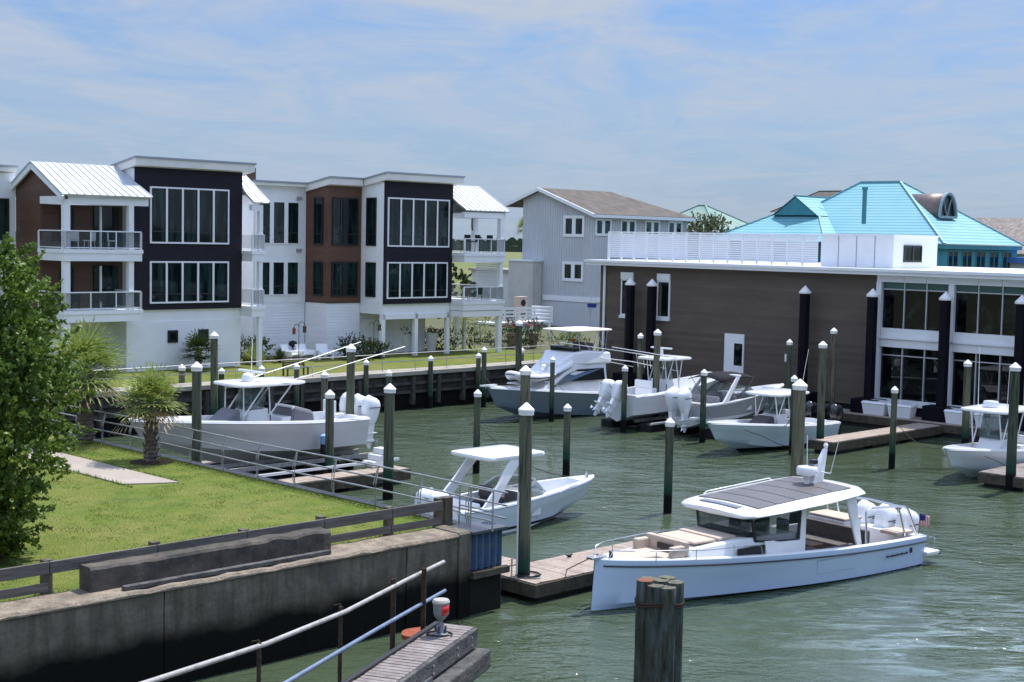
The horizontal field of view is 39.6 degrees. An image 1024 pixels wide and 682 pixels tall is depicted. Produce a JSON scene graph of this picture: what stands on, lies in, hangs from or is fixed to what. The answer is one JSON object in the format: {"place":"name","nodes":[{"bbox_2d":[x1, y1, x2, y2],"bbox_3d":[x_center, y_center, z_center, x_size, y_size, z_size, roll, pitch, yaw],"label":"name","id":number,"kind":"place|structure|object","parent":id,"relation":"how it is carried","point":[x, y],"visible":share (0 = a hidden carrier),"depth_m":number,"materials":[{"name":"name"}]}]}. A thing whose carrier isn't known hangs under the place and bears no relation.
{"place":"outdoors","nodes":[
{"label":"outdoors","id":0,"kind":"place"},
{"bbox_2d":[0,428,455,601],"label":"lawn","id":1,"kind":"structure","parent":0,"point":[216,523],"depth_m":40.29,"materials":[{"name":"green plant"}]},
{"bbox_2d":[0,232,97,565],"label":"leafy tree","id":2,"kind":"object","parent":1,"relation":"on","point":[24,361],"visible":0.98,"depth_m":33.25,"materials":[{"name":"green plant"}]},
{"bbox_2d":[49,315,139,440],"bbox_3d":[-15.837,1.356,52.454,4.535,4.598,4.566,3,4,19],"label":"sabal palm","id":3,"kind":"object","parent":1,"relation":"on","point":[86,347],"visible":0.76,"depth_m":52.24,"materials":[{"name":"green plant"}]},
{"bbox_2d":[12,445,178,484],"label":"path","id":4,"kind":"structure","parent":1,"relation":"on","point":[84,466],"depth_m":46.22,"materials":[{"name":"concrete"}]},
{"bbox_2d":[129,459,173,464],"bbox_3d":[-12.335,4.121,48.684,1.500,0.030,1.500,1,4,0],"label":"mulch bed","id":5,"kind":"object","parent":1,"relation":"on","point":[159,462],"visible":0.87,"depth_m":48.38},
{"bbox_2d":[110,360,189,461],"bbox_3d":[-12.347,2.396,48.629,2.871,3.508,2.933,0,4,-18],"label":"sabal palm","id":6,"kind":"object","parent":5,"relation":"on","point":[150,386],"visible":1,"depth_m":48.41,"materials":[{"name":"green plant"}]},
{"bbox_2d":[36,343,542,388],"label":"lawn","id":7,"kind":"structure","parent":0,"point":[389,365],"depth_m":87.58,"materials":[{"name":"green plant"}]},
{"bbox_2d":[0,155,269,376],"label":"condominium","id":8,"kind":"structure","parent":7,"relation":"on","point":[165,276],"depth_m":80.17,"materials":[{"name":"white paint"}]},
{"bbox_2d":[0,198,8,239],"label":"window","id":9,"kind":"structure","parent":8,"relation":"in","point":[4,202],"depth_m":78.19,"materials":[{"name":"black"}]},
{"bbox_2d":[93,265,118,306],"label":"sliding door","id":10,"kind":"structure","parent":8,"relation":"in","point":[110,273],"depth_m":79.77,"materials":[{"name":"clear glass"}]},
{"bbox_2d":[93,207,118,247],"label":"sliding door","id":11,"kind":"structure","parent":8,"relation":"in","point":[110,215],"depth_m":79.53,"materials":[{"name":"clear glass"}]},
{"bbox_2d":[149,261,228,303],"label":"window","id":12,"kind":"structure","parent":8,"relation":"in","point":[170,281],"depth_m":81.98,"materials":[{"name":"glass"}]},
{"bbox_2d":[150,186,229,243],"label":"window","id":13,"kind":"structure","parent":8,"relation":"in","point":[178,215],"depth_m":81.70,"materials":[{"name":"glass"}]},
{"bbox_2d":[174,328,221,366],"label":"dwarf palm","id":14,"kind":"object","parent":7,"relation":"on","point":[197,341],"visible":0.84,"depth_m":81.02,"materials":[{"name":"green plant"}]},
{"bbox_2d":[334,331,377,360],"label":"shrub","id":15,"kind":"object","parent":7,"relation":"on","point":[362,340],"visible":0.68,"depth_m":90.56,"materials":[{"name":"green plant"}]},
{"bbox_2d":[240,171,509,356],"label":"condominium","id":16,"kind":"structure","parent":7,"relation":"on","point":[348,255],"depth_m":93.34,"materials":[{"name":"white paint"}]},
{"bbox_2d":[258,201,298,243],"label":"window","id":17,"kind":"structure","parent":16,"relation":"in","point":[280,219],"depth_m":92.10,"materials":[{"name":"white paint"}]},
{"bbox_2d":[263,262,298,294],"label":"window","id":18,"kind":"structure","parent":16,"relation":"in","point":[279,278],"depth_m":92.37,"materials":[{"name":"white paint"}]},
{"bbox_2d":[313,261,322,296],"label":"window","id":19,"kind":"structure","parent":16,"relation":"in","point":[317,265],"depth_m":92.80,"materials":[{"name":"black"}]},
{"bbox_2d":[313,197,323,244],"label":"window","id":20,"kind":"structure","parent":16,"relation":"in","point":[318,201],"depth_m":92.55,"materials":[{"name":"black"}]},
{"bbox_2d":[331,262,357,296],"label":"window","id":21,"kind":"structure","parent":16,"relation":"in","point":[344,275],"depth_m":93.10,"materials":[{"name":"black"}]},
{"bbox_2d":[332,197,358,245],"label":"window","id":22,"kind":"structure","parent":16,"relation":"in","point":[345,211],"depth_m":92.83,"materials":[{"name":"black"}]},
{"bbox_2d":[365,262,375,296],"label":"window","id":23,"kind":"structure","parent":16,"relation":"in","point":[370,267],"depth_m":93.39,"materials":[{"name":"black"}]},
{"bbox_2d":[366,198,376,245],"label":"window","id":24,"kind":"structure","parent":16,"relation":"in","point":[371,203],"depth_m":93.12,"materials":[{"name":"black"}]},
{"bbox_2d":[386,262,447,298],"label":"window","id":25,"kind":"structure","parent":16,"relation":"in","point":[405,280],"depth_m":94.47,"materials":[{"name":"glass"}]},
{"bbox_2d":[387,197,449,246],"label":"window","id":26,"kind":"structure","parent":16,"relation":"in","point":[411,222],"depth_m":94.21,"materials":[{"name":"glass"}]},
{"bbox_2d":[452,251,521,291],"bbox_3d":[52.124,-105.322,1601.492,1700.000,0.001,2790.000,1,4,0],"label":"marsh","id":27,"kind":"structure","parent":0,"point":[464,266],"depth_m":428.97,"materials":[{"name":"green plant"}]},
{"bbox_2d":[468,268,508,307],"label":"white outbuilding","id":28,"kind":"structure","parent":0,"point":[493,289],"depth_m":151.32,"materials":[{"name":"grey"}]},
{"bbox_2d":[425,240,598,353],"bbox_3d":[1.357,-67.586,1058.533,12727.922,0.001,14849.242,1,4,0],"label":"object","id":29,"kind":"structure","parent":0,"point":[435,323],"depth_m":119.34,"materials":[{"name":"plant"}]},
{"bbox_2d":[437,263,476,318],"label":"bushy tree","id":30,"kind":"object","parent":29,"relation":"on","point":[463,277],"visible":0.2,"depth_m":121.47,"materials":[{"name":"green plant"}]},
{"bbox_2d":[477,326,545,348],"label":"hedge","id":31,"kind":"object","parent":29,"relation":"on","point":[510,331],"visible":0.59,"depth_m":103.36,"materials":[{"name":"green plant"}]},
{"bbox_2d":[476,305,552,340],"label":"service platform","id":32,"kind":"structure","parent":29,"relation":"on","point":[537,311],"depth_m":110.89,"materials":[{"name":"white paint"}]},
{"bbox_2d":[687,211,740,259],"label":"bushy tree","id":33,"kind":"object","parent":29,"relation":"on","point":[713,221],"visible":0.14,"depth_m":138.67,"materials":[{"name":"green plant"}]},
{"bbox_2d":[452,236,1023,256],"bbox_3d":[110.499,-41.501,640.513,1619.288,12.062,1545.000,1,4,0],"label":"treeline","id":34,"kind":"object","parent":29,"relation":"on","point":[512,244],"visible":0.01,"depth_m":897.99,"materials":[{"name":"plant"}]},
{"bbox_2d":[584,259,1023,422],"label":"waterfront building","id":35,"kind":"structure","parent":29,"relation":"on","point":[733,316],"depth_m":82.48,"materials":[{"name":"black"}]},
{"bbox_2d":[656,273,670,320],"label":"window","id":36,"kind":"structure","parent":35,"relation":"in","point":[663,280],"depth_m":90.81,"materials":[{"name":"white paint"}]},
{"bbox_2d":[607,231,819,265],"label":"roof screen","id":37,"kind":"object","parent":35,"relation":"on","point":[646,246],"visible":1,"depth_m":89.62,"materials":[{"name":"white paint"}]},
{"bbox_2d":[724,333,744,372],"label":"door","id":38,"kind":"structure","parent":35,"relation":"in","point":[734,344],"depth_m":86.99,"materials":[{"name":"white paint"}]},
{"bbox_2d":[820,234,938,268],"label":"rooftop room","id":39,"kind":"object","parent":35,"relation":"on","point":[893,251],"visible":1,"depth_m":82.48,"materials":[{"name":"white paint"}]},
{"bbox_2d":[880,346,937,402],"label":"window","id":40,"kind":"structure","parent":35,"relation":"in","point":[913,371],"depth_m":78.86,"materials":[{"name":"glass"}]},
{"bbox_2d":[883,282,948,330],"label":"window","id":41,"kind":"structure","parent":35,"relation":"in","point":[905,305],"depth_m":78.57,"materials":[{"name":"glass"}]},
{"bbox_2d":[952,352,1013,405],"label":"window","id":42,"kind":"structure","parent":35,"relation":"in","point":[992,375],"depth_m":75.78,"materials":[{"name":"glass"}]},
{"bbox_2d":[955,285,1023,335],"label":"window","id":43,"kind":"structure","parent":35,"relation":"in","point":[979,309],"depth_m":75.52,"materials":[{"name":"glass"}]},
{"bbox_2d":[712,181,1023,267],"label":"turquoise roof building","id":44,"kind":"structure","parent":29,"relation":"on","point":[884,207],"depth_m":128.00,"materials":[{"name":"metal"}]},
{"bbox_2d":[0,0,1023,240],"label":"sky","id":45,"kind":"structure","parent":0,"point":[739,109],"materials":[{"name":"blue"}]},
{"bbox_2d":[94,401,1023,681],"bbox_3d":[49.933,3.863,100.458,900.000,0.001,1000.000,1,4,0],"label":"water","id":46,"kind":"structure","parent":0,"point":[952,611],"depth_m":42.14,"materials":[{"name":"liquid"}]},
{"bbox_2d":[191,362,202,462],"bbox_3d":[-11.678,4.144,52.621,0.443,6.780,0.445,1,4,0],"label":"dock piling","id":47,"kind":"object","parent":46,"relation":"in","point":[196,368],"visible":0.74,"depth_m":52.37,"materials":[{"name":"grey wood"}]},
{"bbox_2d":[210,332,218,414],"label":"dock piling","id":48,"kind":"object","parent":46,"relation":"in","point":[214,336],"visible":0.77,"depth_m":72.21,"materials":[{"name":"grey wood"}]},
{"bbox_2d":[0,525,470,681],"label":"concrete seawall","id":49,"kind":"object","parent":46,"relation":"in","point":[137,618],"visible":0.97,"depth_m":32.41,"materials":[{"name":"concrete"}]},
{"bbox_2d":[0,496,452,599],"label":"timber guardrail","id":50,"kind":"object","parent":49,"relation":"on","point":[440,508],"visible":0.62,"depth_m":33.91,"materials":[{"name":"wood"}]},
{"bbox_2d":[450,520,509,614],"bbox_3d":[-0.951,6.872,38.489,1.350,3.780,1.150,-3,6,-45],"label":"steel bulkhead panel","id":51,"kind":"object","parent":49,"relation":"attached to","point":[487,568],"visible":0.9,"depth_m":38.19,"materials":[{"name":"blue"}]},
{"bbox_2d":[458,484,493,531],"bbox_3d":[-0.967,4.474,38.218,0.069,1.101,1.348,-3,6,-45],"label":"corner railing","id":52,"kind":"object","parent":51,"relation":"on","point":[470,506],"visible":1,"depth_m":38.29,"materials":[{"name":"metal"}]},
{"bbox_2d":[20,424,465,524],"bbox_3d":[-22.427,4.934,60.166,0.360,3.700,60.300,-3,6,-45],"label":"lawn bulkhead","id":53,"kind":"object","parent":46,"relation":"in","point":[340,496],"visible":0.13,"depth_m":45.41,"materials":[{"name":"grey wood"}]},
{"bbox_2d":[37,399,507,523],"bbox_3d":[-10.768,3.580,48.247,0.189,1.169,30.000,-3,6,-45],"label":"metal railing","id":54,"kind":"object","parent":53,"relation":"on","point":[160,432],"visible":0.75,"depth_m":44.06,"materials":[{"name":"metal"}]},
{"bbox_2d":[32,360,538,437],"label":"seawall","id":55,"kind":"object","parent":46,"relation":"in","point":[454,384],"visible":0.32,"depth_m":79.85,"materials":[{"name":"concrete"}]},
{"bbox_2d":[58,344,571,386],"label":"railing","id":56,"kind":"object","parent":55,"relation":"on","point":[382,362],"visible":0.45,"depth_m":79.94,"materials":[{"name":"metal"}]},
{"bbox_2d":[209,449,398,479],"bbox_3d":[-8.858,5.455,57.943,7.800,1.320,3.960,-3,6,-45],"label":"lift","id":57,"kind":"object","parent":46,"relation":"in","point":[271,473],"visible":0.18,"depth_m":57.74,"materials":[{"name":"metal"}]},
{"bbox_2d":[128,339,404,462],"bbox_3d":[-10.026,2.429,57.658,12.303,4.950,3.081,-3,6,-45],"label":"console boat","id":58,"kind":"object","parent":57,"relation":"on","point":[292,427],"visible":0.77,"depth_m":56.94,"materials":[{"name":"white"}]},
{"bbox_2d":[325,390,334,472],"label":"dock piling","id":59,"kind":"object","parent":46,"relation":"in","point":[329,423],"visible":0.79,"depth_m":56.77,"materials":[{"name":"grey wood"}]},
{"bbox_2d":[280,466,410,491],"bbox_3d":[-6.905,5.732,56.138,6.720,0.904,1.120,-3,6,-45],"label":"floating dock","id":60,"kind":"object","parent":46,"relation":"on","point":[316,483],"visible":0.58,"depth_m":56.06,"materials":[{"name":"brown wood"}]},
{"bbox_2d":[345,344,355,469],"bbox_3d":[-6.929,3.574,60.890,0.443,6.930,0.465,1,4,0],"label":"dock piling","id":61,"kind":"object","parent":46,"relation":"in","point":[350,378],"visible":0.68,"depth_m":60.62,"materials":[{"name":"grey wood"}]},
{"bbox_2d":[382,383,395,499],"bbox_3d":[-4.707,4.581,54.359,0.480,5.940,0.472,1,4,0],"label":"dock piling","id":62,"kind":"object","parent":46,"relation":"in","point":[389,412],"visible":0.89,"depth_m":54.15,"materials":[{"name":"grey wood"}]},
{"bbox_2d":[342,621,490,681],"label":"catwalk","id":63,"kind":"object","parent":46,"relation":"in","point":[422,656],"visible":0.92,"depth_m":28.35,"materials":[{"name":"grey wood"}]},
{"bbox_2d":[140,560,446,681],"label":"pipe handrail","id":64,"kind":"object","parent":63,"relation":"on","point":[259,645],"visible":0.96,"depth_m":27.34,"materials":[{"name":"metal"}]},
{"bbox_2d":[432,597,449,634],"bbox_3d":[-1.475,5.702,29.432,0.370,0.760,0.370,3,4,19],"label":"navigation light","id":65,"kind":"object","parent":63,"relation":"on","point":[441,609],"visible":1,"depth_m":29.33,"materials":[{"name":"grey plastic"}]},
{"bbox_2d":[473,389,481,473],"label":"dock piling","id":66,"kind":"object","parent":46,"relation":"in","point":[477,417],"visible":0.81,"depth_m":60.59,"materials":[{"name":"grey wood"}]},
{"bbox_2d":[414,444,594,533],"bbox_3d":[-0.128,5.301,49.875,8.632,3.126,2.585,-3,6,-43],"label":"boat","id":67,"kind":"object","parent":46,"relation":"on","point":[552,498],"visible":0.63,"depth_m":49.39,"materials":[{"name":"white plastic"}]},
{"bbox_2d":[515,320,522,385],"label":"dock piling","id":68,"kind":"object","parent":46,"relation":"in","point":[518,357],"visible":0.63,"depth_m":88.11,"materials":[{"name":"grey wood"}]},
{"bbox_2d":[516,402,533,597],"bbox_3d":[0.333,5.195,39.844,0.455,6.983,0.471,1,4,0],"label":"dock piling","id":69,"kind":"object","parent":46,"relation":"in","point":[526,411],"visible":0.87,"depth_m":39.62,"materials":[{"name":"grey wood"}]},
{"bbox_2d":[518,365,531,473],"bbox_3d":[0.442,4.317,53.211,0.467,6.837,0.488,1,4,0],"label":"dock piling","id":70,"kind":"object","parent":46,"relation":"in","point":[525,371],"visible":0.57,"depth_m":52.87,"materials":[{"name":"grey wood"}]},
{"bbox_2d":[562,404,571,476],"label":"dock piling","id":71,"kind":"object","parent":46,"relation":"in","point":[567,408],"visible":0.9,"depth_m":60.32,"materials":[{"name":"grey wood"}]},
{"bbox_2d":[480,326,678,417],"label":"sport fishing boat","id":72,"kind":"object","parent":46,"relation":"on","point":[580,374],"visible":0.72,"depth_m":80.83,"materials":[{"name":"white plastic"}]},
{"bbox_2d":[505,364,549,381],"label":"inflatable dinghy","id":73,"kind":"object","parent":72,"relation":"on","point":[515,375],"visible":0.79,"depth_m":78.86,"materials":[{"name":"grey"}]},
{"bbox_2d":[620,365,627,432],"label":"dock piling","id":74,"kind":"object","parent":46,"relation":"in","point":[624,398],"visible":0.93,"depth_m":74.57,"materials":[{"name":"grey wood"}]},
{"bbox_2d":[613,278,636,386],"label":"black column","id":75,"kind":"structure","parent":46,"relation":"in","point":[630,283],"depth_m":91.77,"materials":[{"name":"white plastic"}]},
{"bbox_2d":[601,415,668,431],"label":"lift","id":76,"kind":"object","parent":46,"relation":"in","point":[647,424],"visible":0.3,"depth_m":76.40,"materials":[{"name":"metal"}]},
{"bbox_2d":[560,342,722,420],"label":"console boat","id":77,"kind":"object","parent":76,"relation":"on","point":[645,399],"visible":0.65,"depth_m":76.18,"materials":[{"name":"white"}]},
{"bbox_2d":[501,523,775,601],"bbox_3d":[4.283,6.824,44.114,12.320,0.884,2.020,-3,6,-45],"label":"floating dock","id":78,"kind":"object","parent":46,"relation":"on","point":[578,578],"visible":0.25,"depth_m":40.31,"materials":[{"name":"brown wood"}]},
{"bbox_2d":[634,279,664,385],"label":"black column","id":79,"kind":"structure","parent":46,"relation":"in","point":[652,284],"depth_m":90.49,"materials":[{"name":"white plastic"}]},
{"bbox_2d":[652,329,661,421],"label":"dock piling","id":80,"kind":"object","parent":46,"relation":"in","point":[656,361],"visible":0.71,"depth_m":76.90,"materials":[{"name":"grey wood"}]},
{"bbox_2d":[633,575,683,681],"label":"piling cluster","id":81,"kind":"object","parent":46,"relation":"in","point":[659,601],"visible":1,"depth_m":28.79,"materials":[{"name":"wood"}]},
{"bbox_2d":[663,418,674,513],"bbox_3d":[5.786,5.353,52.687,0.369,5.058,0.387,1,4,0],"label":"dock piling","id":82,"kind":"object","parent":46,"relation":"in","point":[668,469],"visible":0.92,"depth_m":52.52,"materials":[{"name":"grey wood"}]},
{"bbox_2d":[699,369,707,442],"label":"dock piling","id":83,"kind":"object","parent":46,"relation":"in","point":[704,372],"visible":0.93,"depth_m":71.39,"materials":[{"name":"grey wood"}]},
{"bbox_2d":[674,414,762,439],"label":"lift","id":84,"kind":"object","parent":46,"relation":"in","point":[708,433],"visible":0.08,"depth_m":74.54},
{"bbox_2d":[663,371,784,432],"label":"bowrider","id":85,"kind":"object","parent":84,"relation":"on","point":[683,406],"visible":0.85,"depth_m":74.04,"materials":[{"name":"white plastic"}]},
{"bbox_2d":[586,435,940,611],"bbox_3d":[7.341,5.422,42.446,13.390,4.724,3.623,-2,5,-38],"label":"motor yacht","id":86,"kind":"object","parent":46,"relation":"on","point":[746,547],"visible":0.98,"depth_m":41.52,"materials":[{"name":"white plastic"}]},
{"bbox_2d":[706,349,843,450],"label":"console boat","id":87,"kind":"object","parent":46,"relation":"on","point":[766,430],"visible":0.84,"depth_m":69.53,"materials":[{"name":"white"}]},
{"bbox_2d":[789,379,807,523],"bbox_3d":[9.853,4.754,49.228,0.541,6.908,0.533,1,4,0],"label":"dock piling","id":88,"kind":"object","parent":46,"relation":"in","point":[799,387],"visible":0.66,"depth_m":48.94,"materials":[{"name":"grey wood"}]},
{"bbox_2d":[797,286,817,402],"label":"black column","id":89,"kind":"structure","parent":46,"relation":"in","point":[804,317],"depth_m":82.41,"materials":[{"name":"wood"}]},
{"bbox_2d":[816,341,827,438],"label":"dock piling","id":90,"kind":"object","parent":46,"relation":"in","point":[822,345],"visible":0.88,"depth_m":69.21,"materials":[{"name":"grey wood"}]},
{"bbox_2d":[628,386,1023,440],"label":"boardwalk","id":91,"kind":"structure","parent":46,"relation":"on","point":[879,422],"depth_m":77.51,"materials":[{"name":"brown wood"}]},
{"bbox_2d":[861,399,890,415],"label":"dock box","id":92,"kind":"object","parent":91,"relation":"on","point":[879,408],"visible":0.93,"depth_m":78.68,"materials":[{"name":"plastic"}]},
{"bbox_2d":[887,402,917,418],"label":"dock box","id":93,"kind":"object","parent":91,"relation":"on","point":[905,410],"visible":0.74,"depth_m":77.48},
{"bbox_2d":[828,328,837,406],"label":"dock piling","id":94,"kind":"object","parent":46,"relation":"in","point":[833,333],"visible":0.74,"depth_m":79.14,"materials":[{"name":"grey wood"}]},
{"bbox_2d":[850,289,886,412],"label":"black column","id":95,"kind":"structure","parent":46,"relation":"in","point":[872,295],"depth_m":79.36,"materials":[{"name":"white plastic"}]},
{"bbox_2d":[808,423,941,453],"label":"floating dock","id":96,"kind":"object","parent":46,"relation":"on","point":[855,441],"visible":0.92,"depth_m":71.08,"materials":[{"name":"brown wood"}]},
{"bbox_2d":[888,386,898,468],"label":"dock piling","id":97,"kind":"object","parent":46,"relation":"in","point":[893,424],"visible":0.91,"depth_m":64.20,"materials":[{"name":"grey wood"}]},
{"bbox_2d":[922,292,960,422],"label":"black column","id":98,"kind":"structure","parent":46,"relation":"in","point":[932,412],"depth_m":76.22,"materials":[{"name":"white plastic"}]},
{"bbox_2d":[961,360,971,443],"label":"dock piling","id":99,"kind":"object","parent":46,"relation":"in","point":[966,401],"visible":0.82,"depth_m":69.74,"materials":[{"name":"grey wood"}]},
{"bbox_2d":[942,346,1023,477],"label":"console boat","id":100,"kind":"object","parent":46,"relation":"on","point":[986,452],"visible":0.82,"depth_m":62.20,"materials":[{"name":"white"}]},
{"bbox_2d":[977,462,1023,490],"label":"floating dock","id":101,"kind":"object","parent":46,"relation":"on","point":[994,477],"visible":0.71,"depth_m":59.76,"materials":[{"name":"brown wood"}]},
{"bbox_2d":[1000,295,1023,430],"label":"black column","id":102,"kind":"structure","parent":46,"relation":"in","point":[1019,341],"depth_m":73.15,"materials":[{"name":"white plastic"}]},
{"bbox_2d":[1005,362,1020,490],"bbox_3d":[20.778,4.301,59.125,0.480,6.840,0.472,1,4,0],"label":"dock piling","id":103,"kind":"object","parent":46,"relation":"in","point":[1012,434],"visible":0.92,"depth_m":58.92,"materials":[{"name":"grey wood"}]},
{"bbox_2d":[503,188,694,326],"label":"gabled house","id":104,"kind":"structure","parent":0,"point":[565,233],"depth_m":131.73,"materials":[{"name":"grey paint"}]},
{"bbox_2d":[562,261,583,281],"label":"window","id":105,"kind":"structure","parent":104,"relation":"in","point":[571,271],"depth_m":129.95,"materials":[{"name":"white paint"}]},
{"bbox_2d":[557,302,589,326],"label":"garage door","id":106,"kind":"structure","parent":104,"relation":"in","point":[568,314],"depth_m":130.14,"materials":[{"name":"grey paint"}]},
{"bbox_2d":[563,215,584,236],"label":"window","id":107,"kind":"structure","parent":104,"relation":"in","point":[573,225],"depth_m":129.66,"materials":[{"name":"white paint"}]},
{"bbox_2d":[680,205,746,259],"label":"pale green roof house","id":108,"kind":"structure","parent":0,"point":[708,210],"depth_m":161.06,"materials":[{"name":"grey"}]},
{"bbox_2d":[938,218,1023,256],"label":"shingle roof house","id":109,"kind":"structure","parent":0,"point":[1012,228],"depth_m":142.62,"materials":[{"name":"grey"}]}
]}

